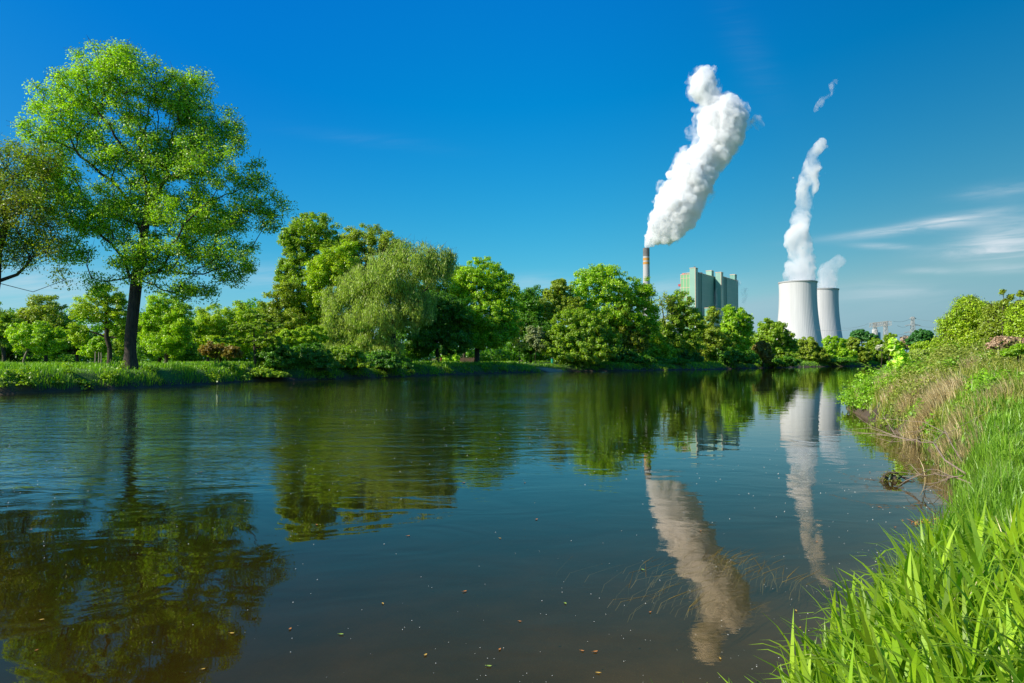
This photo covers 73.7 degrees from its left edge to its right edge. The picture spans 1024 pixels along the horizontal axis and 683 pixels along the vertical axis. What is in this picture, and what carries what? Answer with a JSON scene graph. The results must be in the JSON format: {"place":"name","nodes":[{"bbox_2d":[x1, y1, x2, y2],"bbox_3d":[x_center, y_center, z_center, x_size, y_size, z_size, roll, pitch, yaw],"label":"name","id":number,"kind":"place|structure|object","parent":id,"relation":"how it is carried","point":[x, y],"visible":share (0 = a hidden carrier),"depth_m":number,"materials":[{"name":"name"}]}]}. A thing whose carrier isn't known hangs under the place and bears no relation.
{"place":"outdoors","nodes":[
{"label":"outdoors","id":0,"kind":"place"},
{"bbox_2d":[0,360,705,369],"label":"meadow","id":1,"kind":"structure","parent":0,"point":[104,364],"depth_m":88.36,"materials":[{"name":"green plant"}]},
{"bbox_2d":[0,366,937,488],"bbox_3d":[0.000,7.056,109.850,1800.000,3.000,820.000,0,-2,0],"label":"river water","id":2,"kind":"structure","parent":0,"point":[791,409],"depth_m":32.51,"materials":[{"name":"blue liquid"}]},
{"bbox_2d":[8,405,930,681],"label":"seed fluff","id":3,"kind":"object","parent":2,"relation":"on","point":[594,471],"visible":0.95,"depth_m":11.42,"materials":[{"name":"white plant"}]},
{"bbox_2d":[554,555,807,610],"bbox_3d":[2.094,2.905,8.304,3.147,0.168,1.852,0,-2,0],"label":"water weed","id":4,"kind":"object","parent":2,"relation":"on","point":[668,579],"visible":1,"depth_m":8.27,"materials":[{"name":"plant"}]},
{"bbox_2d":[607,581,765,619],"bbox_3d":[1.935,2.883,7.534,1.814,0.165,1.104,0,-2,0],"label":"water weed","id":5,"kind":"object","parent":2,"relation":"on","point":[680,603],"visible":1,"depth_m":7.42,"materials":[{"name":"plant"}]},
{"bbox_2d":[663,549,787,577],"bbox_3d":[2.897,2.907,9.046,1.148,0.132,1.485,-2,-2,45],"label":"water weed","id":6,"kind":"object","parent":2,"relation":"on","point":[737,557],"visible":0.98,"depth_m":8.84,"materials":[{"name":"plant"}]},
{"bbox_2d":[713,560,824,599],"bbox_3d":[3.177,2.896,8.460,1.207,0.141,1.388,-1,-2,33],"label":"water weed","id":7,"kind":"object","parent":2,"relation":"on","point":[774,578],"visible":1,"depth_m":8.17,"materials":[{"name":"plant"}]},
{"bbox_2d":[825,409,965,473],"bbox_3d":[8.933,2.352,16.572,2.440,1.277,7.839,-1,-2,19],"label":"dead branch","id":8,"kind":"object","parent":2,"relation":"on","point":[937,448],"visible":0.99,"depth_m":15.94,"materials":[{"name":"brown wood"}]},
{"bbox_2d":[877,470,914,486],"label":"mossy branch","id":9,"kind":"object","parent":2,"relation":"in","point":[884,478],"visible":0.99,"depth_m":14.71,"materials":[{"name":"brown wood"}]},
{"bbox_2d":[876,464,971,487],"bbox_3d":[8.002,2.719,13.519,1.401,0.556,2.493,-1,-2,22],"label":"dead branch","id":10,"kind":"object","parent":2,"relation":"on","point":[947,475],"visible":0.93,"depth_m":13.41,"materials":[{"name":"brown wood"}]},
{"bbox_2d":[876,408,994,461],"bbox_3d":[11.906,2.398,18.452,3.793,1.462,10.250,0,-2,11],"label":"dead branch","id":11,"kind":"object","parent":2,"relation":"on","point":[945,432],"visible":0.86,"depth_m":17.48,"materials":[{"name":"brown wood"}]},
{"bbox_2d":[921,475,962,490],"bbox_3d":[8.103,2.702,12.883,0.214,0.554,1.190,0,-2,-8],"label":"dead branch","id":12,"kind":"object","parent":2,"relation":"on","point":[940,481],"visible":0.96,"depth_m":12.85,"materials":[{"name":"brown wood"}]},
{"bbox_2d":[0,360,1023,682],"bbox_3d":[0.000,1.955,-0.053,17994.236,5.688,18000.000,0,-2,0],"label":"ground","id":13,"kind":"structure","parent":0,"point":[108,584],"depth_m":13.64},
{"bbox_2d":[0,301,23,361],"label":"tree","id":14,"kind":"object","parent":13,"relation":"on","point":[7,318],"visible":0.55,"depth_m":111.72,"materials":[{"name":"green plant"}]},
{"bbox_2d":[0,342,31,361],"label":"tree","id":15,"kind":"object","parent":13,"relation":"on","point":[10,354],"visible":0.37,"depth_m":149.03,"materials":[{"name":"green plant"}]},
{"bbox_2d":[4,320,70,362],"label":"tree","id":16,"kind":"object","parent":13,"relation":"on","point":[40,338],"visible":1,"depth_m":77.57,"materials":[{"name":"green plant"}]},
{"bbox_2d":[0,132,82,291],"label":"tree","id":17,"kind":"object","parent":13,"relation":"on","point":[23,207],"visible":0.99,"depth_m":62.14,"materials":[{"name":"green plant"}]},
{"bbox_2d":[12,293,76,361],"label":"tree","id":18,"kind":"object","parent":13,"relation":"on","point":[50,313],"visible":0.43,"depth_m":116.95,"materials":[{"name":"green plant"}]},
{"bbox_2d":[43,323,97,361],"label":"tree","id":19,"kind":"object","parent":13,"relation":"on","point":[70,350],"visible":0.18,"depth_m":139.65,"materials":[{"name":"green plant"}]},
{"bbox_2d":[76,335,113,362],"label":"tree","id":20,"kind":"object","parent":13,"relation":"on","point":[93,345],"visible":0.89,"depth_m":87.28,"materials":[{"name":"green plant"}]},
{"bbox_2d":[65,284,137,364],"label":"tree","id":21,"kind":"object","parent":13,"relation":"on","point":[106,311],"visible":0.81,"depth_m":75.76,"materials":[{"name":"green plant"}]},
{"bbox_2d":[101,319,161,355],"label":"tree","id":22,"kind":"object","parent":13,"relation":"on","point":[118,348],"visible":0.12,"depth_m":137.44,"materials":[{"name":"green plant"}]},
{"bbox_2d":[6,36,298,369],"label":"tree","id":23,"kind":"object","parent":13,"relation":"on","point":[148,209],"visible":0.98,"depth_m":65.19,"materials":[{"name":"green plant"}]},
{"bbox_2d":[137,289,197,362],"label":"tree","id":24,"kind":"object","parent":13,"relation":"on","point":[175,323],"visible":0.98,"depth_m":83.27,"materials":[{"name":"green plant"}]},
{"bbox_2d":[136,334,199,362],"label":"tree","id":25,"kind":"object","parent":13,"relation":"on","point":[190,354],"visible":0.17,"depth_m":95.00,"materials":[{"name":"green plant"}]},
{"bbox_2d":[191,319,241,360],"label":"tree","id":26,"kind":"object","parent":13,"relation":"on","point":[196,336],"visible":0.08,"depth_m":148.72,"materials":[{"name":"green plant"}]},
{"bbox_2d":[198,341,243,361],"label":"bush","id":27,"kind":"object","parent":13,"relation":"on","point":[210,349],"visible":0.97,"depth_m":91.51,"materials":[{"name":"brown plant"}]},
{"bbox_2d":[189,300,267,361],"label":"tree","id":28,"kind":"object","parent":13,"relation":"on","point":[204,322],"visible":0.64,"depth_m":101.09,"materials":[{"name":"green plant"}]},
{"bbox_2d":[213,313,283,364],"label":"tree","id":29,"kind":"object","parent":13,"relation":"on","point":[263,339],"visible":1,"depth_m":85.79,"materials":[{"name":"green plant"}]},
{"bbox_2d":[249,367,291,377],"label":"bush","id":30,"kind":"object","parent":13,"relation":"on","point":[263,372],"visible":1,"depth_m":83.53,"materials":[{"name":"green plant"}]},
{"bbox_2d":[252,342,296,367],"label":"bush","id":31,"kind":"object","parent":13,"relation":"on","point":[278,355],"visible":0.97,"depth_m":86.14,"materials":[{"name":"green plant"}]},
{"bbox_2d":[256,274,309,350],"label":"tree","id":32,"kind":"object","parent":13,"relation":"on","point":[283,293],"visible":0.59,"depth_m":111.48,"materials":[{"name":"green plant"}]},
{"bbox_2d":[274,325,328,346],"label":"bush","id":33,"kind":"object","parent":13,"relation":"on","point":[296,336],"visible":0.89,"depth_m":99.56,"materials":[{"name":"green plant"}]},
{"bbox_2d":[272,211,343,332],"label":"tree","id":34,"kind":"object","parent":13,"relation":"on","point":[292,243],"visible":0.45,"depth_m":117.11,"materials":[{"name":"green plant"}]},
{"bbox_2d":[288,342,344,368],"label":"bush","id":35,"kind":"object","parent":13,"relation":"on","point":[316,354],"visible":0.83,"depth_m":88.92,"materials":[{"name":"green plant"}]},
{"bbox_2d":[288,239,360,341],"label":"tree","id":36,"kind":"object","parent":13,"relation":"on","point":[319,276],"visible":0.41,"depth_m":113.28,"materials":[{"name":"green plant"}]},
{"bbox_2d":[0,358,695,389],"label":"undergrowth","id":37,"kind":"object","parent":13,"relation":"on","point":[79,380],"visible":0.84,"depth_m":72.84,"materials":[{"name":"green plant"}]},
{"bbox_2d":[329,345,377,368],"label":"bush","id":38,"kind":"object","parent":13,"relation":"on","point":[349,356],"visible":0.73,"depth_m":94.25,"materials":[{"name":"green plant"}]},
{"bbox_2d":[334,223,402,295],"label":"tree","id":39,"kind":"object","parent":13,"relation":"on","point":[370,238],"visible":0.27,"depth_m":127.68,"materials":[{"name":"green plant"}]},
{"bbox_2d":[317,234,458,356],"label":"willow tree","id":40,"kind":"object","parent":13,"relation":"on","point":[372,303],"visible":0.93,"depth_m":106.92,"materials":[{"name":"green plant"}]},
{"bbox_2d":[363,349,412,368],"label":"bush","id":41,"kind":"object","parent":13,"relation":"on","point":[386,359],"visible":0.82,"depth_m":100.91,"materials":[{"name":"green plant"}]},
{"bbox_2d":[0,297,799,362],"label":"woodland","id":42,"kind":"object","parent":13,"relation":"on","point":[499,354],"visible":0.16,"depth_m":167.75,"materials":[{"name":"green plant"}]},
{"bbox_2d":[399,357,415,364],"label":"bush","id":43,"kind":"object","parent":13,"relation":"on","point":[407,360],"visible":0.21,"depth_m":110.99,"materials":[{"name":"green plant"}]},
{"bbox_2d":[393,263,469,362],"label":"tree","id":44,"kind":"object","parent":13,"relation":"on","point":[440,287],"visible":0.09,"depth_m":139.66,"materials":[{"name":"green plant"}]},
{"bbox_2d":[396,289,474,361],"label":"tree","id":45,"kind":"object","parent":13,"relation":"on","point":[446,336],"visible":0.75,"depth_m":127.91,"materials":[{"name":"green plant"}]},
{"bbox_2d":[0,359,885,390],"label":"grass","id":46,"kind":"structure","parent":13,"relation":"on","point":[167,366],"depth_m":77.06,"materials":[{"name":"green plant"}]},
{"bbox_2d":[441,355,449,361],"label":"bush","id":47,"kind":"object","parent":13,"relation":"on","point":[447,358],"visible":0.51,"depth_m":151.54,"materials":[{"name":"green plant"}]},
{"bbox_2d":[452,354,459,361],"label":"bush","id":48,"kind":"object","parent":13,"relation":"on","point":[456,357],"visible":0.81,"depth_m":151.59,"materials":[{"name":"green plant"}]},
{"bbox_2d":[460,357,473,361],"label":"wooden fence","id":49,"kind":"object","parent":13,"relation":"on","point":[469,359],"visible":0.55,"depth_m":149.94,"materials":[{"name":"brown wood"}]},
{"bbox_2d":[444,324,504,357],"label":"tree","id":50,"kind":"object","parent":13,"relation":"on","point":[490,332],"depth_m":169.82,"materials":[{"name":"green plant"}]},
{"bbox_2d":[446,256,524,361],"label":"maple tree","id":51,"kind":"object","parent":13,"relation":"on","point":[500,319],"visible":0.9,"depth_m":134.65,"materials":[{"name":"green plant"}]},
{"bbox_2d":[513,319,529,363],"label":"sapling","id":52,"kind":"object","parent":13,"relation":"on","point":[519,344],"visible":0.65,"depth_m":148.99,"materials":[{"name":"green plant"}]},
{"bbox_2d":[506,287,554,362],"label":"tree","id":53,"kind":"object","parent":13,"relation":"on","point":[534,313],"visible":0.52,"depth_m":160.65,"materials":[{"name":"green plant"}]},
{"bbox_2d":[505,284,555,360],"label":"tree","id":54,"kind":"object","parent":13,"relation":"on","point":[541,296],"visible":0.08,"depth_m":184.96,"materials":[{"name":"green plant"}]},
{"bbox_2d":[524,325,550,363],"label":"tree","id":55,"kind":"object","parent":13,"relation":"on","point":[534,340],"visible":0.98,"depth_m":156.25,"materials":[{"name":"plant"}]},
{"bbox_2d":[539,278,586,325],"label":"tree","id":56,"kind":"object","parent":13,"relation":"on","point":[558,296],"visible":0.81,"depth_m":164.80,"materials":[{"name":"green plant"}]},
{"bbox_2d":[539,307,622,364],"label":"bush","id":57,"kind":"object","parent":13,"relation":"on","point":[583,340],"visible":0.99,"depth_m":155.21,"materials":[{"name":"green plant"}]},
{"bbox_2d":[568,263,661,358],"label":"tree","id":58,"kind":"object","parent":13,"relation":"on","point":[636,295],"visible":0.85,"depth_m":169.56,"materials":[{"name":"green plant"}]},
{"bbox_2d":[608,303,650,352],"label":"tree","id":59,"kind":"object","parent":13,"relation":"on","point":[637,340],"visible":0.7,"depth_m":169.12,"materials":[{"name":"green plant"}]},
{"bbox_2d":[608,348,656,363],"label":"bush","id":60,"kind":"object","parent":13,"relation":"on","point":[630,356],"visible":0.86,"depth_m":166.52,"materials":[{"name":"green plant"}]},
{"bbox_2d":[643,248,649,315],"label":"chimney","id":61,"kind":"object","parent":13,"relation":"on","point":[646,262],"visible":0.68,"depth_m":1399.18,"materials":[{"name":"grey concrete"}]},
{"bbox_2d":[625,327,677,358],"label":"bush","id":62,"kind":"object","parent":13,"relation":"on","point":[662,348],"visible":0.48,"depth_m":181.05,"materials":[{"name":"green plant"}]},
{"bbox_2d":[652,291,679,333],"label":"tree","id":63,"kind":"object","parent":13,"relation":"on","point":[665,296],"visible":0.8,"depth_m":185.50,"materials":[{"name":"green plant"}]},
{"bbox_2d":[653,357,689,363],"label":"bush","id":64,"kind":"object","parent":13,"relation":"on","point":[672,360],"visible":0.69,"depth_m":176.35,"materials":[{"name":"green plant"}]},
{"bbox_2d":[656,289,706,355],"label":"tree","id":65,"kind":"object","parent":13,"relation":"on","point":[674,339],"visible":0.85,"depth_m":186.32,"materials":[{"name":"green plant"}]},
{"bbox_2d":[674,346,703,361],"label":"bush","id":66,"kind":"object","parent":13,"relation":"on","point":[696,358],"visible":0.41,"depth_m":187.45,"materials":[{"name":"green plant"}]},
{"bbox_2d":[686,306,736,361],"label":"tree","id":67,"kind":"object","parent":13,"relation":"on","point":[713,341],"visible":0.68,"depth_m":198.97,"materials":[{"name":"green plant"}]},
{"bbox_2d":[707,347,760,363],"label":"bush","id":68,"kind":"object","parent":13,"relation":"on","point":[736,356],"visible":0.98,"depth_m":197.64,"materials":[{"name":"green plant"}]},
{"bbox_2d":[720,304,755,350],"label":"tree","id":69,"kind":"object","parent":13,"relation":"on","point":[743,333],"visible":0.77,"depth_m":206.53,"materials":[{"name":"green plant"}]},
{"bbox_2d":[751,340,775,367],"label":"bush","id":70,"kind":"object","parent":13,"relation":"on","point":[763,347],"visible":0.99,"depth_m":213.16,"materials":[{"name":"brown plant"}]},
{"bbox_2d":[750,317,800,358],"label":"tree","id":71,"kind":"object","parent":13,"relation":"on","point":[777,335],"visible":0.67,"depth_m":225.13,"materials":[{"name":"green plant"}]},
{"bbox_2d":[758,355,802,367],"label":"bush","id":72,"kind":"object","parent":13,"relation":"on","point":[785,361],"visible":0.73,"depth_m":219.43,"materials":[{"name":"green plant"}]},
{"bbox_2d":[778,280,822,346],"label":"cooling tower","id":73,"kind":"structure","parent":13,"relation":"on","point":[798,310],"depth_m":1190.99,"materials":[{"name":"concrete"}]},
{"bbox_2d":[794,336,831,361],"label":"bush","id":74,"kind":"object","parent":13,"relation":"on","point":[810,349],"visible":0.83,"depth_m":260.51,"materials":[{"name":"green plant"}]},
{"bbox_2d":[812,357,858,362],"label":"bush","id":75,"kind":"object","parent":13,"relation":"on","point":[844,360],"visible":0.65,"depth_m":261.69,"materials":[{"name":"green plant"}]},
{"bbox_2d":[650,490,1023,682],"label":"grass","id":76,"kind":"structure","parent":13,"relation":"on","point":[953,646],"depth_m":4.13,"materials":[{"name":"green plant"}]},
{"bbox_2d":[819,335,857,362],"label":"bush","id":77,"kind":"object","parent":13,"relation":"on","point":[836,347],"visible":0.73,"depth_m":272.16,"materials":[{"name":"green plant"}]},
{"bbox_2d":[844,336,873,361],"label":"bush","id":78,"kind":"object","parent":13,"relation":"on","point":[865,354],"visible":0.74,"depth_m":284.10,"materials":[{"name":"green plant"}]},
{"bbox_2d":[850,329,879,345],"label":"tree","id":79,"kind":"object","parent":13,"relation":"on","point":[863,335],"visible":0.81,"depth_m":427.74,"materials":[{"name":"green plant"}]},
{"bbox_2d":[872,329,880,338],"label":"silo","id":80,"kind":"object","parent":13,"relation":"on","point":[879,333],"visible":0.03,"depth_m":849.98,"materials":[{"name":"metal"}]},
{"bbox_2d":[864,337,891,361],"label":"bush","id":81,"kind":"object","parent":13,"relation":"on","point":[871,344],"visible":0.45,"depth_m":293.55,"materials":[{"name":"green plant"}]},
{"bbox_2d":[875,344,882,365],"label":"bush","id":82,"kind":"object","parent":13,"relation":"on","point":[877,347],"visible":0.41,"depth_m":279.85,"materials":[{"name":"white plant"}]},
{"bbox_2d":[869,321,891,341],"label":"portal pylon","id":83,"kind":"object","parent":13,"relation":"on","point":[875,324],"visible":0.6,"depth_m":777.20,"materials":[{"name":"metal"}]},
{"bbox_2d":[880,333,906,360],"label":"bush","id":84,"kind":"object","parent":13,"relation":"on","point":[884,348],"visible":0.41,"depth_m":239.11,"materials":[{"name":"green plant"}]},
{"bbox_2d":[886,337,910,369],"bbox_3d":[19.251,0.868,33.988,1.213,2.217,0.825,1,-2,-24],"label":"sapling","id":85,"kind":"object","parent":13,"relation":"on","point":[897,352],"visible":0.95,"depth_m":33.88,"materials":[{"name":"green plant"}]},
{"bbox_2d":[899,335,909,351],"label":"bush","id":86,"kind":"object","parent":13,"relation":"on","point":[902,339],"visible":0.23,"depth_m":249.98,"materials":[{"name":"beige plant"}]},
{"bbox_2d":[796,348,1023,682],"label":"grass","id":87,"kind":"structure","parent":13,"relation":"on","point":[997,500],"depth_m":11.26,"materials":[{"name":"green plant"}]},
{"bbox_2d":[799,513,1023,682],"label":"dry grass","id":88,"kind":"structure","parent":13,"relation":"on","point":[954,598],"depth_m":4.32,"materials":[{"name":"plant"}]},
{"bbox_2d":[904,317,920,333],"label":"pylon","id":89,"kind":"object","parent":13,"relation":"on","point":[913,322],"visible":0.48,"depth_m":950.17,"materials":[{"name":"metal"}]},
{"bbox_2d":[906,348,931,360],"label":"bush","id":90,"kind":"object","parent":13,"relation":"on","point":[917,352],"visible":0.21,"depth_m":61.64,"materials":[{"name":"green plant"}]},
{"bbox_2d":[905,328,933,345],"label":"tree","id":91,"kind":"object","parent":13,"relation":"on","point":[921,335],"visible":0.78,"depth_m":149.40,"materials":[{"name":"green plant"}]},
{"bbox_2d":[908,338,937,351],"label":"bush","id":92,"kind":"object","parent":13,"relation":"on","point":[922,345],"visible":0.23,"depth_m":94.77,"materials":[{"name":"green plant"}]},
{"bbox_2d":[835,341,1023,449],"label":"undergrowth","id":93,"kind":"object","parent":13,"relation":"on","point":[864,388],"visible":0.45,"depth_m":31.57,"materials":[{"name":"green plant"}]},
{"bbox_2d":[846,333,1023,427],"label":"undergrowth","id":94,"kind":"object","parent":13,"relation":"on","point":[942,353],"visible":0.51,"depth_m":28.33,"materials":[{"name":"green plant"}]},
{"bbox_2d":[849,352,1023,482],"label":"dry grass","id":95,"kind":"structure","parent":13,"relation":"on","point":[938,392],"depth_m":21.45,"materials":[{"name":"plant"}]},
{"bbox_2d":[852,345,1023,448],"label":"grass","id":96,"kind":"structure","parent":13,"relation":"on","point":[941,414],"depth_m":20.91,"materials":[{"name":"green plant"}]},
{"bbox_2d":[929,294,992,352],"bbox_3d":[34.641,-1.117,51.703,5.155,5.101,3.355,0,-2,0],"label":"tree","id":97,"kind":"object","parent":13,"relation":"on","point":[964,321],"visible":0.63,"depth_m":51.40,"materials":[{"name":"green plant"}]},
{"bbox_2d":[973,301,1010,343],"bbox_3d":[32.939,-0.849,45.983,3.498,3.865,2.379,0,-2,0],"label":"tree","id":98,"kind":"object","parent":13,"relation":"on","point":[989,326],"visible":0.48,"depth_m":45.51,"materials":[{"name":"green plant"}]},
{"bbox_2d":[997,289,1010,335],"bbox_3d":[31.784,-1.181,44.051,0.784,4.486,0.809,1,-2,-22],"label":"ash sapling","id":99,"kind":"object","parent":13,"relation":"on","point":[1003,301],"visible":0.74,"depth_m":44.02,"materials":[{"name":"green plant"}]},
{"bbox_2d":[985,335,1023,349],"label":"bush","id":100,"kind":"object","parent":13,"relation":"on","point":[995,342],"visible":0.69,"depth_m":29.70,"materials":[{"name":"beige plant"}]},
{"bbox_2d":[1005,294,1014,307],"bbox_3d":[32.285,-1.057,44.124,0.856,4.098,0.716,0,-2,0],"label":"ash sapling","id":101,"kind":"object","parent":13,"relation":"on","point":[1011,297],"visible":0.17,"depth_m":44.04,"materials":[{"name":"green plant"}]},
{"bbox_2d":[999,297,1023,337],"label":"tree","id":102,"kind":"object","parent":13,"relation":"on","point":[1014,324],"visible":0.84,"depth_m":42.03,"materials":[{"name":"green plant"}]},
{"bbox_2d":[999,343,1023,361],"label":"bush","id":103,"kind":"object","parent":13,"relation":"on","point":[1017,349],"visible":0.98,"depth_m":23.88,"materials":[{"name":"green plant"}]},
{"bbox_2d":[1014,290,1023,305],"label":"ash sapling","id":104,"kind":"object","parent":13,"relation":"on","point":[1020,293],"visible":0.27,"depth_m":44.01,"materials":[{"name":"green plant"}]},
{"bbox_2d":[0,0,1023,359],"label":"sky","id":105,"kind":"structure","parent":0,"point":[872,151],"materials":[{"name":"blue"}]},
{"bbox_2d":[678,266,737,335],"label":"boiler house","id":106,"kind":"structure","parent":0,"point":[708,289],"depth_m":1270.93,"materials":[{"name":"green metal"}]},
{"bbox_2d":[817,288,842,356],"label":"cooling tower","id":107,"kind":"structure","parent":0,"point":[828,308],"depth_m":1317.46,"materials":[{"name":"concrete"}]}
]}

